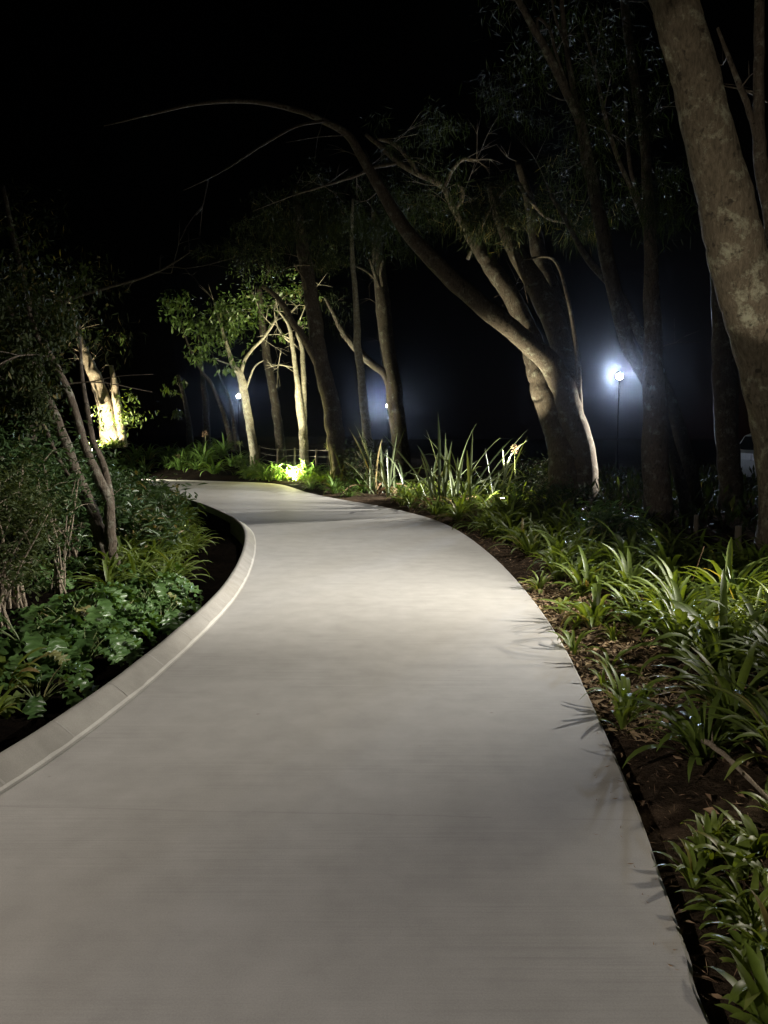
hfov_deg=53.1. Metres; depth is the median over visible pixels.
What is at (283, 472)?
agapanthus plant
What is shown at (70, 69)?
sky
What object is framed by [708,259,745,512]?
tree
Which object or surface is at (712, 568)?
agapanthus plant
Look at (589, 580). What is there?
agapanthus plant
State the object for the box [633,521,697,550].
agapanthus plant
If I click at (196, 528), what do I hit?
lily plant
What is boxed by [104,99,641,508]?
tree
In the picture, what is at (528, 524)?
agapanthus plant
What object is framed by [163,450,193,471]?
agapanthus plant
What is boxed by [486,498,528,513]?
agapanthus plant
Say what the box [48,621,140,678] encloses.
broad leaved plant
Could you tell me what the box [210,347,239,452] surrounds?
tree
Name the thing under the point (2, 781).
kerb joint
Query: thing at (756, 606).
agapanthus plant
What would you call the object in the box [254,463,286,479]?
agapanthus plant
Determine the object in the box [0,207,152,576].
tree
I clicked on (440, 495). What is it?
agapanthus plant
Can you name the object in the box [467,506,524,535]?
agapanthus plant
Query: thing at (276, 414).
tree
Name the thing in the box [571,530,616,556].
agapanthus plant
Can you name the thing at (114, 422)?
tree
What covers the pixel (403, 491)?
agapanthus plant
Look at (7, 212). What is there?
tree
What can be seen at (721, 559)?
agapanthus plant
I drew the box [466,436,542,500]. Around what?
flax plant
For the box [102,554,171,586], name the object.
lily plant
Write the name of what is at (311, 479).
agapanthus plant
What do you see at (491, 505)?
agapanthus plant
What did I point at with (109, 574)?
lily plant
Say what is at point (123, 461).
agapanthus plant
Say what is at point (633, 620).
agapanthus plant
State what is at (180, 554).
lily plant
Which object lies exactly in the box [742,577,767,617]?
agapanthus plant
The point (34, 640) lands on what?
broad leaved plant
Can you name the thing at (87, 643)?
broad leaved plant
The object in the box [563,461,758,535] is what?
undergrowth
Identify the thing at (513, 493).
agapanthus plant
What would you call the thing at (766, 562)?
agapanthus plant
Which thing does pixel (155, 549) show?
lily plant
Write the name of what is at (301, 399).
tree
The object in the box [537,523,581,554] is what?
agapanthus plant
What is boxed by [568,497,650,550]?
shrub
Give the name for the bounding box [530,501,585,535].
agapanthus plant
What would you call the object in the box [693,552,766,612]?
agapanthus plant
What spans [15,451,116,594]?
shrub
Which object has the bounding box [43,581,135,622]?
broad leaved plant
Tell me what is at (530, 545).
agapanthus plant
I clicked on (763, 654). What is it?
agapanthus plant
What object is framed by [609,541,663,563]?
agapanthus plant
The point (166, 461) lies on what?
agapanthus plant
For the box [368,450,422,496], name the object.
flax plant
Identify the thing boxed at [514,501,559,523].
agapanthus plant
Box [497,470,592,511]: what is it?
shrub
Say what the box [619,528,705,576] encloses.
agapanthus plant
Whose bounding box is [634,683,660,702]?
leafy tuft
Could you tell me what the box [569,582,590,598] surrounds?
leafy tuft
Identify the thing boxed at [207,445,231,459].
agapanthus plant
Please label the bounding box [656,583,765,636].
agapanthus plant
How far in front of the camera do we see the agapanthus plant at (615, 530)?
9.88 m
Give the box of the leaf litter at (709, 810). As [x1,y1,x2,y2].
[442,519,767,1013]
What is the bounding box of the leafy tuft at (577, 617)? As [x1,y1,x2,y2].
[563,612,589,628]
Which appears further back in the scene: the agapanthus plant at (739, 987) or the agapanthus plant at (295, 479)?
the agapanthus plant at (295, 479)
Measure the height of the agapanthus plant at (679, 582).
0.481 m
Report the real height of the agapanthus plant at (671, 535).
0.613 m
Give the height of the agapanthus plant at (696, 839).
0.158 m
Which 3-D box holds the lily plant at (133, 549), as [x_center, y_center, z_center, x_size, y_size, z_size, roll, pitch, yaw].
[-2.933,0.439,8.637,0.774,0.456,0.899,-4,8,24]
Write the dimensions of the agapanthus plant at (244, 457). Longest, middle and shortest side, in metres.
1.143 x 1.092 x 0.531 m
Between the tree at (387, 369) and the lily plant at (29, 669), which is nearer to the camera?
the lily plant at (29, 669)
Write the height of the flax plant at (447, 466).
2.015 m
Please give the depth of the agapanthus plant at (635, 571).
7.11 m
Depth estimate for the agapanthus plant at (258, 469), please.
26.28 m
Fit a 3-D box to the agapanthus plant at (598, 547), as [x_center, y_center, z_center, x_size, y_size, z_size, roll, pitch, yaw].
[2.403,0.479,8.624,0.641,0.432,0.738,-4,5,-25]
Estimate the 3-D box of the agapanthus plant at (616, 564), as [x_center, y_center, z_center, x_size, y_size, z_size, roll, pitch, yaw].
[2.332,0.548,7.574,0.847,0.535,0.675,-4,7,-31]
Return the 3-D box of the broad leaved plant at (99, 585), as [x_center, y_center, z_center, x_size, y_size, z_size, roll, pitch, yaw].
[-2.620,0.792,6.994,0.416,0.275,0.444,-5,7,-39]
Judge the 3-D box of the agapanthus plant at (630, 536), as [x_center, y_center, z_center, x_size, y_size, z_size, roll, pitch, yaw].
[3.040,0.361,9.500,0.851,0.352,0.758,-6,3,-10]
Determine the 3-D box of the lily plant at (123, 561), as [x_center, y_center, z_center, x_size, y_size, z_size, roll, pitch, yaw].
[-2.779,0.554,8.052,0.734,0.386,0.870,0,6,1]
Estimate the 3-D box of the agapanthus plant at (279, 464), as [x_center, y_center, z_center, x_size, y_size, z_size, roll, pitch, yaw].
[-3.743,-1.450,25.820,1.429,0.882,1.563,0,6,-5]
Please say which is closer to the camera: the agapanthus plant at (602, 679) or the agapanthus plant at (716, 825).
the agapanthus plant at (716, 825)
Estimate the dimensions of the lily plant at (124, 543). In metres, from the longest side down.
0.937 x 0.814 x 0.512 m
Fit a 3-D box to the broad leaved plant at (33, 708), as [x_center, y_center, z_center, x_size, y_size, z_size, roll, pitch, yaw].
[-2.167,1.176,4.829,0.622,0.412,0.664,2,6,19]
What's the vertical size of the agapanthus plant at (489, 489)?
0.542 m
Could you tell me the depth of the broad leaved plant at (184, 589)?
7.80 m
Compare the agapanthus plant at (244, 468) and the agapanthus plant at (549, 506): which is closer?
the agapanthus plant at (549, 506)
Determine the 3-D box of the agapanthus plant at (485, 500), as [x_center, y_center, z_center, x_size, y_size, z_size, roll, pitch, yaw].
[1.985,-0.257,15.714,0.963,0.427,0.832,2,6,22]
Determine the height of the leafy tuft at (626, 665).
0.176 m
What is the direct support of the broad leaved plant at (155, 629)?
on the ground
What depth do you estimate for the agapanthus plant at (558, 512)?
12.36 m
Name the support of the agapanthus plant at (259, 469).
on the ground
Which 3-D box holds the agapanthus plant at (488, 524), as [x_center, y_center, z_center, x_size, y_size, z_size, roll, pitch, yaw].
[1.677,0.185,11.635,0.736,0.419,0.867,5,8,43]
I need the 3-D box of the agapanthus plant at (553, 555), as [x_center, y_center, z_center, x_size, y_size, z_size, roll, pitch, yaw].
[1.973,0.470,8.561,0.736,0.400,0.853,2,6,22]
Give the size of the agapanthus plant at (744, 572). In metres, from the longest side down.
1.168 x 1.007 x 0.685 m
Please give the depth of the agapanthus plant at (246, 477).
25.88 m
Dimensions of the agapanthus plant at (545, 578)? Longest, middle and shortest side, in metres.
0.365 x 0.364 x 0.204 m
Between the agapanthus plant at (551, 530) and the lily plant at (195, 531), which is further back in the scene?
the lily plant at (195, 531)
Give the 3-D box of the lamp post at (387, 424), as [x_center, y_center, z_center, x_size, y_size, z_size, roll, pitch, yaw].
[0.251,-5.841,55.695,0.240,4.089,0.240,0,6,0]
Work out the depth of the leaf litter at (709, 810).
3.63 m
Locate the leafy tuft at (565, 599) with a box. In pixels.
[542,593,578,613]
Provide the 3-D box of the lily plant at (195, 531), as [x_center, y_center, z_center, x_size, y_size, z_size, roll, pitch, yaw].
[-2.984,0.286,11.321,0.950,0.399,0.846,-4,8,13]
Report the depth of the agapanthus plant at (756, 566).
6.86 m
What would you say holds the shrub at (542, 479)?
on the ground
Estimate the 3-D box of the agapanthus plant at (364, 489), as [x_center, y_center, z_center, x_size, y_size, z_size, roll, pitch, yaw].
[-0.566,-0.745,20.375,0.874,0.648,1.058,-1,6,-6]
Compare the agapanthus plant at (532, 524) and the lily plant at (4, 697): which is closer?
the lily plant at (4, 697)
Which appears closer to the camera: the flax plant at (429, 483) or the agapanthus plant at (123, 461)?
the flax plant at (429, 483)
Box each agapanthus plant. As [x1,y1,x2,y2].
[99,455,133,472]
[114,454,131,464]
[131,456,160,473]
[148,449,170,462]
[157,454,176,466]
[162,445,197,457]
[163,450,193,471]
[168,450,186,462]
[169,442,195,453]
[172,448,197,464]
[180,443,207,457]
[181,455,208,469]
[185,441,224,463]
[186,440,221,452]
[193,454,235,474]
[195,431,217,464]
[206,433,237,453]
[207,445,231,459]
[221,450,245,466]
[233,450,249,461]
[234,459,258,474]
[236,441,249,467]
[236,455,264,469]
[236,460,268,475]
[239,473,253,478]
[243,463,281,476]
[246,461,277,479]
[250,456,289,480]
[251,465,275,480]
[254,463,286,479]
[260,462,298,481]
[269,465,298,480]
[277,464,308,481]
[283,464,309,478]
[288,459,323,479]
[290,459,326,474]
[291,461,317,477]
[294,472,321,484]
[299,478,322,489]
[305,463,329,478]
[313,470,330,481]
[317,442,330,476]
[317,473,340,483]
[320,474,347,490]
[321,475,350,493]
[334,474,360,485]
[335,484,362,497]
[342,479,353,488]
[347,473,376,492]
[385,481,413,502]
[387,474,410,490]
[387,490,427,505]
[391,488,427,509]
[396,484,427,495]
[400,487,437,501]
[412,496,456,514]
[423,487,451,504]
[436,479,467,496]
[436,490,479,512]
[436,497,482,520]
[445,482,491,510]
[448,503,505,529]
[449,485,484,502]
[453,473,481,488]
[459,477,495,496]
[466,509,517,535]
[467,490,500,507]
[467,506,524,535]
[470,494,506,510]
[471,508,524,528]
[475,472,496,482]
[479,495,504,512]
[481,481,516,496]
[482,495,533,527]
[484,513,541,540]
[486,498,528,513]
[487,493,529,515]
[487,495,534,518]
[490,526,567,554]
[492,518,547,549]
[493,494,536,519]
[500,444,528,499]
[500,502,534,521]
[511,509,550,535]
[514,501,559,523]
[515,570,551,592]
[516,518,557,543]
[521,500,571,529]
[524,539,597,579]
[526,499,571,526]
[526,533,587,571]
[529,522,573,545]
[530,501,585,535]
[530,526,596,564]
[534,493,566,513]
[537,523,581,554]
[537,569,644,633]
[543,533,615,590]
[545,544,646,595]
[547,628,602,656]
[548,507,597,539]
[550,500,580,526]
[551,504,590,518]
[556,494,583,519]
[563,522,603,544]
[565,523,609,549]
[565,548,615,576]
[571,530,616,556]
[572,519,691,567]
[573,536,611,561]
[575,513,650,546]
[581,543,662,595]
[581,659,668,716]
[583,542,657,587]
[589,668,616,691]
[594,579,669,625]
[598,689,649,729]
[602,551,658,586]
[603,526,652,549]
[605,566,749,657]
[606,570,739,632]
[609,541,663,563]
[610,577,665,612]
[612,557,753,610]
[617,523,646,546]
[619,506,668,539]
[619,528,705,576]
[620,532,722,587]
[621,568,767,682]
[622,687,762,782]
[626,554,715,611]
[629,527,726,568]
[631,529,689,550]
[632,550,692,581]
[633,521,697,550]
[635,639,767,731]
[637,519,712,550]
[638,517,693,540]
[639,540,688,560]
[651,839,742,888]
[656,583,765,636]
[661,537,767,609]
[670,529,727,569]
[676,889,758,929]
[678,543,759,585]
[679,810,735,867]
[682,534,757,568]
[683,568,767,617]
[684,809,743,842]
[688,552,741,571]
[689,590,767,670]
[690,671,767,792]
[690,831,767,887]
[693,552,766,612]
[695,618,767,667]
[695,867,767,946]
[700,535,767,573]
[700,918,767,967]
[702,535,767,585]
[706,890,767,961]
[706,940,767,1023]
[714,585,766,640]
[714,797,767,860]
[714,935,767,1009]
[718,632,767,714]
[718,844,767,883]
[733,576,767,607]
[735,789,767,811]
[736,543,767,583]
[739,556,767,583]
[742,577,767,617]
[742,595,767,632]
[746,537,767,577]
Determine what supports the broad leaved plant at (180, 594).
on the ground
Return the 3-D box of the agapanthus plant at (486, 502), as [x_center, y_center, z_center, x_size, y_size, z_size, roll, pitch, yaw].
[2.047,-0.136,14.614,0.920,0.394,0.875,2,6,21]
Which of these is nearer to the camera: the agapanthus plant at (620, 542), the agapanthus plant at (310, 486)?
the agapanthus plant at (620, 542)
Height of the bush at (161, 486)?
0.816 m
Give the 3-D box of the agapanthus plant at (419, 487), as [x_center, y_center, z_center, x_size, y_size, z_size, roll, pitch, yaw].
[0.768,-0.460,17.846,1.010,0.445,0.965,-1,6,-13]
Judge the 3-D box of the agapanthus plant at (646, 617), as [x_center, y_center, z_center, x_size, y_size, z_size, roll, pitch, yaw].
[2.169,0.669,5.793,0.993,0.545,0.950,-3,0,26]
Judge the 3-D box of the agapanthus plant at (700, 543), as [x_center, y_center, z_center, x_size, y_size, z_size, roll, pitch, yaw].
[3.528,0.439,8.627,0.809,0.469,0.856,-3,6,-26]
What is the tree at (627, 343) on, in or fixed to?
on the ground
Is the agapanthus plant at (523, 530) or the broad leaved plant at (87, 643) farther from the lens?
the agapanthus plant at (523, 530)
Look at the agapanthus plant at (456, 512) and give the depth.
13.81 m
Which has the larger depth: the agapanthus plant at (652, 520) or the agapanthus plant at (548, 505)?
the agapanthus plant at (548, 505)
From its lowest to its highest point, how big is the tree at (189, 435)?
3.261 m
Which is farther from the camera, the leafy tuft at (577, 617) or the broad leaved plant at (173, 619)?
the broad leaved plant at (173, 619)
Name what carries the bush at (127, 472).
on the ground
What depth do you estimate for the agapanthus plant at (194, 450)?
29.30 m
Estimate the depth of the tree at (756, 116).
9.98 m
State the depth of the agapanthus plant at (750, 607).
4.92 m
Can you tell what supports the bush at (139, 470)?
on the ground
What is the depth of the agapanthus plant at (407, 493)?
16.53 m
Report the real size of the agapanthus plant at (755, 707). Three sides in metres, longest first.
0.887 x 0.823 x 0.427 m
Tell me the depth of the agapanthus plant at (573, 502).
13.25 m
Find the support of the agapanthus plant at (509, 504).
on the ground
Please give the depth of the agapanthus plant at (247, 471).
26.54 m
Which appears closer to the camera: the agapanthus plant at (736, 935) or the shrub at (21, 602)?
the agapanthus plant at (736, 935)
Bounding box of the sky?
[0,0,767,438]
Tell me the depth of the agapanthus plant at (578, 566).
7.75 m
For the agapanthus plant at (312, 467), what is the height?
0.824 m
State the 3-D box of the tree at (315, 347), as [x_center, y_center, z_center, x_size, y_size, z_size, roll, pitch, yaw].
[-2.664,-5.405,23.414,5.102,9.598,4.903,2,6,22]
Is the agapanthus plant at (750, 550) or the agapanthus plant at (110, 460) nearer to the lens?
the agapanthus plant at (750, 550)
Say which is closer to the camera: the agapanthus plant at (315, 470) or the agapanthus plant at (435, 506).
the agapanthus plant at (435, 506)
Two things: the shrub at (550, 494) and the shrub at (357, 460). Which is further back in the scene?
the shrub at (357, 460)
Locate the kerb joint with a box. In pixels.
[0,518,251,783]
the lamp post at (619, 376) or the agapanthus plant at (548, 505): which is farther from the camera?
the lamp post at (619, 376)
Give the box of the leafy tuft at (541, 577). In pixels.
[528,571,554,591]
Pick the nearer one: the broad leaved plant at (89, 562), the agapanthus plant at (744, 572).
the agapanthus plant at (744, 572)
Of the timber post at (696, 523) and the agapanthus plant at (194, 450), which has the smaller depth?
the timber post at (696, 523)
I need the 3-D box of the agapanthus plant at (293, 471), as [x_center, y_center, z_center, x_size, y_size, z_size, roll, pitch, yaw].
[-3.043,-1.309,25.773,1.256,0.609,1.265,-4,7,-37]
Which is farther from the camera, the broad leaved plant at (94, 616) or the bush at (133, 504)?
the bush at (133, 504)
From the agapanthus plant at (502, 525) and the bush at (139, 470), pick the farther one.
the bush at (139, 470)
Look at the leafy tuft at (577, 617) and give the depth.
6.16 m
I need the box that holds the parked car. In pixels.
[740,433,755,484]
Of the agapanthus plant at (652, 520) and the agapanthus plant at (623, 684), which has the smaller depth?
the agapanthus plant at (623, 684)
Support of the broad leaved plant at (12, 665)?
on the ground
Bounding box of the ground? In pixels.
[0,437,767,1023]
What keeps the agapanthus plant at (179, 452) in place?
on the ground
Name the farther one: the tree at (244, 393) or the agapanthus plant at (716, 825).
the tree at (244, 393)
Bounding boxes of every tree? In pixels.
[0,168,230,454]
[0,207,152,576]
[51,291,165,447]
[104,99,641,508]
[157,274,303,466]
[160,375,193,447]
[180,320,235,452]
[184,171,380,480]
[198,335,211,448]
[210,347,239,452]
[224,258,295,468]
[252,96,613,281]
[258,268,330,465]
[290,157,438,477]
[350,200,375,483]
[459,0,692,524]
[512,130,703,514]
[554,0,698,532]
[649,0,767,557]
[654,0,767,238]
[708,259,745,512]
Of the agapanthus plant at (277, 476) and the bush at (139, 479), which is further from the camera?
the agapanthus plant at (277, 476)
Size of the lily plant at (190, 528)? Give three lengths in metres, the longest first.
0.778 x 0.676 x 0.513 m
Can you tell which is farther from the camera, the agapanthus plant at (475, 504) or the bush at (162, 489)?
the agapanthus plant at (475, 504)
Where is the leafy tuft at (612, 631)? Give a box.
[595,621,625,641]
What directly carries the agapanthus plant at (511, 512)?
on the ground
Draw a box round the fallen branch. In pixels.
[701,731,767,799]
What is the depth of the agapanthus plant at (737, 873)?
2.65 m
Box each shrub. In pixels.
[0,385,96,563]
[0,440,84,608]
[0,470,71,628]
[8,442,156,559]
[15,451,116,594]
[331,435,407,486]
[491,451,548,495]
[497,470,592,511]
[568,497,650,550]
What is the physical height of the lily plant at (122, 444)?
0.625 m
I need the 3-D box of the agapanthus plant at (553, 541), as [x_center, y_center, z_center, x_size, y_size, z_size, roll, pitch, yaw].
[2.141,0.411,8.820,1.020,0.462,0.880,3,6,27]
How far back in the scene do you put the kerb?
4.38 m
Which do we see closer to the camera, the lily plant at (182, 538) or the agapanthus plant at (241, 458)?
the lily plant at (182, 538)
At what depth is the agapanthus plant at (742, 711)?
4.09 m
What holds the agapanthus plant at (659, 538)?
on the ground
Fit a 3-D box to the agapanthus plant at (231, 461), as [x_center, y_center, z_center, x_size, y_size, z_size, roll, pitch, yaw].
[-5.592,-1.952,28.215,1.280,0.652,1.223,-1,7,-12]
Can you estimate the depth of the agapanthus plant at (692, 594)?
6.15 m
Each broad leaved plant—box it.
[0,612,92,667]
[0,661,99,718]
[3,631,87,687]
[8,607,87,644]
[18,587,121,631]
[25,555,59,579]
[31,570,78,591]
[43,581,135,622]
[43,586,159,643]
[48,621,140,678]
[66,551,98,572]
[67,603,162,639]
[68,615,156,657]
[74,581,112,601]
[93,598,153,625]
[104,562,190,594]
[112,570,149,585]
[120,571,198,610]
[121,588,178,614]
[131,598,200,634]
[132,579,203,604]
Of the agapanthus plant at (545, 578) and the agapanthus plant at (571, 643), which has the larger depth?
the agapanthus plant at (545, 578)
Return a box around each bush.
[51,475,187,555]
[71,498,185,558]
[81,459,153,483]
[82,463,169,499]
[107,449,176,497]
[112,471,207,533]
[112,476,185,512]
[118,464,159,485]
[143,476,183,499]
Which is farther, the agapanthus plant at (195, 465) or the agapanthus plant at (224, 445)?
the agapanthus plant at (224, 445)
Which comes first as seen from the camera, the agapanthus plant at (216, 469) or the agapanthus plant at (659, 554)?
the agapanthus plant at (659, 554)
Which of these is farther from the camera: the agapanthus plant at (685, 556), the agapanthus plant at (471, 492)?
the agapanthus plant at (471, 492)
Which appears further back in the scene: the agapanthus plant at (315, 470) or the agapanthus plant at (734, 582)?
the agapanthus plant at (315, 470)
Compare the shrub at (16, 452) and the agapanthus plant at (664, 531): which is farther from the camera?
the agapanthus plant at (664, 531)
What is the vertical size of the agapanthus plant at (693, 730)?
0.319 m
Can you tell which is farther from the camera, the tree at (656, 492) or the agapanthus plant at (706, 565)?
the tree at (656, 492)
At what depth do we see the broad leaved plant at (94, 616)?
6.29 m
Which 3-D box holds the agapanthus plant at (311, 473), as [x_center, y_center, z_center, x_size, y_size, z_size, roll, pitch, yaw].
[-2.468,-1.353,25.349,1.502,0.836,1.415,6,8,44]
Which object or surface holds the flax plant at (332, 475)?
on the ground
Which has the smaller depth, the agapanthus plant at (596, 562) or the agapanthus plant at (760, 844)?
the agapanthus plant at (760, 844)
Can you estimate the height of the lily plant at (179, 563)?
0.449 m
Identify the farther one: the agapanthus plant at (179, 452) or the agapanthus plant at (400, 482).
the agapanthus plant at (179, 452)
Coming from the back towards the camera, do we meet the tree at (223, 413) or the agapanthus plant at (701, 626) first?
the tree at (223, 413)
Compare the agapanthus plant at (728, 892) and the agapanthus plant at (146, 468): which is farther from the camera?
the agapanthus plant at (146, 468)
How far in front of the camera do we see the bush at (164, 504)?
10.97 m
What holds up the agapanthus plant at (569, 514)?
on the ground
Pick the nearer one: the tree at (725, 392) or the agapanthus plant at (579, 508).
the agapanthus plant at (579, 508)
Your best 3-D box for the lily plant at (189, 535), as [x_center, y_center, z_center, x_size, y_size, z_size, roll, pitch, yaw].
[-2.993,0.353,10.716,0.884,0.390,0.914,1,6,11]
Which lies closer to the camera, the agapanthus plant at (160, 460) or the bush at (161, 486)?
the bush at (161, 486)
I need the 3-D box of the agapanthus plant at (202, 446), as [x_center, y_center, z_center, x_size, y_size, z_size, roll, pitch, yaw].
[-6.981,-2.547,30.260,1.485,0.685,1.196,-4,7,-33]
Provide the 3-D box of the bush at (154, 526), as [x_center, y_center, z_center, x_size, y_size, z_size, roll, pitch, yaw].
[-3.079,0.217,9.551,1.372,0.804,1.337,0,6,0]
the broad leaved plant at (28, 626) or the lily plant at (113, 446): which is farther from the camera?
the lily plant at (113, 446)
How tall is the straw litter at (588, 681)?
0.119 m
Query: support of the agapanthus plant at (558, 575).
on the ground
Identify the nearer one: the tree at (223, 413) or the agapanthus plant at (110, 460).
the agapanthus plant at (110, 460)
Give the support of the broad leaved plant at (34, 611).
on the ground
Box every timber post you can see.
[693,515,698,544]
[734,526,741,551]
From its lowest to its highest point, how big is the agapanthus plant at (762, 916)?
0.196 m
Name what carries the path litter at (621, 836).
on the path
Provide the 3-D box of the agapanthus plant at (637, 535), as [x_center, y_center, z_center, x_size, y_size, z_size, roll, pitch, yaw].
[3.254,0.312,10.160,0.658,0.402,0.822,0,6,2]
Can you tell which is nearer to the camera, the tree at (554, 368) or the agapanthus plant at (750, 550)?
the agapanthus plant at (750, 550)
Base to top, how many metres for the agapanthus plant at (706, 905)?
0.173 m
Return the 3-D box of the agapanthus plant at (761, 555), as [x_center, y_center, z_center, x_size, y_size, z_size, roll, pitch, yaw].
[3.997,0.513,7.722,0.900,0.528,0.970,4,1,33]
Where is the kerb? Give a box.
[0,516,255,793]
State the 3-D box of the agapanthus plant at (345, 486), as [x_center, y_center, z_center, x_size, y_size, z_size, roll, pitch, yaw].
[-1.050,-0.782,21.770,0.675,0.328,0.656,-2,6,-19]
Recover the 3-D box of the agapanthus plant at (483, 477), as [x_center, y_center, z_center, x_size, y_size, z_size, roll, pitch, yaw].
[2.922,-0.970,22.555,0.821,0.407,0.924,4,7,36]
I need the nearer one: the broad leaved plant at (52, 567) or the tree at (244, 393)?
the broad leaved plant at (52, 567)
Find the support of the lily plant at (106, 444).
on the ground
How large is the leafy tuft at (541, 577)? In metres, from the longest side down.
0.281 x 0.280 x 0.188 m
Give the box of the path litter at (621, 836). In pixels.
[537,607,676,969]
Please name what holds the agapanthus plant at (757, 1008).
on the ground
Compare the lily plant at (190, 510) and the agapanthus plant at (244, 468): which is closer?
the lily plant at (190, 510)
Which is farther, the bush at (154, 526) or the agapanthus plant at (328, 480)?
the agapanthus plant at (328, 480)
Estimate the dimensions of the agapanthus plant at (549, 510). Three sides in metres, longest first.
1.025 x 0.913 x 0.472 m
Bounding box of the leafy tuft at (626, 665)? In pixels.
[582,647,643,676]
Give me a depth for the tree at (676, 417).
14.27 m
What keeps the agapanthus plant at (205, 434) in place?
on the ground
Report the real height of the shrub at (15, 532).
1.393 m
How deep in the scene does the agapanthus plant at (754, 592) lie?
6.15 m
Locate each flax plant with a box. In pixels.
[320,445,358,484]
[343,423,406,493]
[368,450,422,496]
[383,417,519,513]
[397,453,476,511]
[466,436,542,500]
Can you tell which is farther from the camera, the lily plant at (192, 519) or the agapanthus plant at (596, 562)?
the lily plant at (192, 519)
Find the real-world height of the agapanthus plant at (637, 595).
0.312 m
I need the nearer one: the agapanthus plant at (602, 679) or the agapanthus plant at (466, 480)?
the agapanthus plant at (602, 679)
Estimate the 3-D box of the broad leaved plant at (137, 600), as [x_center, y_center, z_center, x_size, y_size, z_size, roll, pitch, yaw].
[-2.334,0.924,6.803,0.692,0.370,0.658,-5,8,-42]
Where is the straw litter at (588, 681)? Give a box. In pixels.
[519,580,685,743]
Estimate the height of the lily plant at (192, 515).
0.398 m
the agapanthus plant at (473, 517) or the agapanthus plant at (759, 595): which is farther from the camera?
the agapanthus plant at (473, 517)
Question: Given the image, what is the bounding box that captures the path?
[0,478,709,1023]
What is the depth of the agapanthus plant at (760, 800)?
2.96 m
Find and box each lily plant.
[0,647,54,689]
[0,683,21,713]
[67,551,141,589]
[75,530,151,555]
[80,550,155,585]
[86,528,159,564]
[98,440,111,450]
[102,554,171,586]
[105,440,120,449]
[113,439,130,447]
[117,539,181,573]
[129,529,185,566]
[136,545,204,601]
[143,532,196,555]
[144,550,212,582]
[150,547,199,562]
[173,502,205,518]
[173,509,203,523]
[173,523,203,544]
[173,528,214,556]
[173,530,208,551]
[175,516,205,541]
[176,520,208,537]
[180,530,219,552]
[182,522,208,532]
[183,505,202,527]
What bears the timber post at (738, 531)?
on the ground
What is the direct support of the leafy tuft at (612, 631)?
on the ground
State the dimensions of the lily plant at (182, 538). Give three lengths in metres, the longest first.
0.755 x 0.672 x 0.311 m
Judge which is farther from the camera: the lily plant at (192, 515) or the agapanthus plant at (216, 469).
the agapanthus plant at (216, 469)
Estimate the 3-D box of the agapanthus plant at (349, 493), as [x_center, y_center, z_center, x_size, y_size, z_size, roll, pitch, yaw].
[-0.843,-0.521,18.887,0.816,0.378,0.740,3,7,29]
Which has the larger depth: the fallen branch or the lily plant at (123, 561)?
the lily plant at (123, 561)
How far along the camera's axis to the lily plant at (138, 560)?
8.42 m
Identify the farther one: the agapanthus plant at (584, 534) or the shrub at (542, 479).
the shrub at (542, 479)
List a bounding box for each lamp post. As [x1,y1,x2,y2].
[236,393,240,444]
[386,403,387,449]
[616,371,622,477]
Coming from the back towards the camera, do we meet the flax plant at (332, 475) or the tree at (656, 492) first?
the flax plant at (332, 475)
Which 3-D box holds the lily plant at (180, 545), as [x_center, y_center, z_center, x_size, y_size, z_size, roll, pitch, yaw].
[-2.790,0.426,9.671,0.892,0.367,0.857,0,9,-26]
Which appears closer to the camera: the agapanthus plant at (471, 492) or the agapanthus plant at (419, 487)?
the agapanthus plant at (471, 492)
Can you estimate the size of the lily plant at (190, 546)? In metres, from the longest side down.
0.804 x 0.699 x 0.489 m
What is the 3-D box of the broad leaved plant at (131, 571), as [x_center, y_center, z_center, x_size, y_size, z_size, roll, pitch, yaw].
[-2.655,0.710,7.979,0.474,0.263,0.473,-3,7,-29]
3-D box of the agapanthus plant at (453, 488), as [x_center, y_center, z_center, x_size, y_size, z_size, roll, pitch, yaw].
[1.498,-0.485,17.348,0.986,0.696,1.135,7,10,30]
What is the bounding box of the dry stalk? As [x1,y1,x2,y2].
[686,546,704,596]
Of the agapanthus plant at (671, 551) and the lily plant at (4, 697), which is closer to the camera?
the lily plant at (4, 697)
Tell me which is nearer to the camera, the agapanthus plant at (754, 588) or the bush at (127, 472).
the agapanthus plant at (754, 588)
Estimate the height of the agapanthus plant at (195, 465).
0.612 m
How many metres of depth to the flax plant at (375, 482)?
19.86 m
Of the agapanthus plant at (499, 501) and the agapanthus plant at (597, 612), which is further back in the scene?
the agapanthus plant at (499, 501)
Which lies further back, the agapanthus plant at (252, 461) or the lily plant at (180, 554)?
the agapanthus plant at (252, 461)
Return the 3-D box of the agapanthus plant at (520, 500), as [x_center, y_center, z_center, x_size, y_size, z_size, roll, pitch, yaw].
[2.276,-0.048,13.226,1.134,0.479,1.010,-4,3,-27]
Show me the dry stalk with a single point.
(697, 565)
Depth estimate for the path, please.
2.97 m
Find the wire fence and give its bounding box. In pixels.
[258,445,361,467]
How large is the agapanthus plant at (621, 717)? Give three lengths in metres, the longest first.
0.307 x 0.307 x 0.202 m
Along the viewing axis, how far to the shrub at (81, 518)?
9.01 m
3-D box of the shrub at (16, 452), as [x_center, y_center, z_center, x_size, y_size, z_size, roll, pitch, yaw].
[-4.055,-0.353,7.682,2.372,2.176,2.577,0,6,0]
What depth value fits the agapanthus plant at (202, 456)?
28.26 m
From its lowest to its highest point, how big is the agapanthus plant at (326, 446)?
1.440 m
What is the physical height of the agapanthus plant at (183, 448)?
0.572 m
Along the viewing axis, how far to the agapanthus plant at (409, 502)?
16.02 m

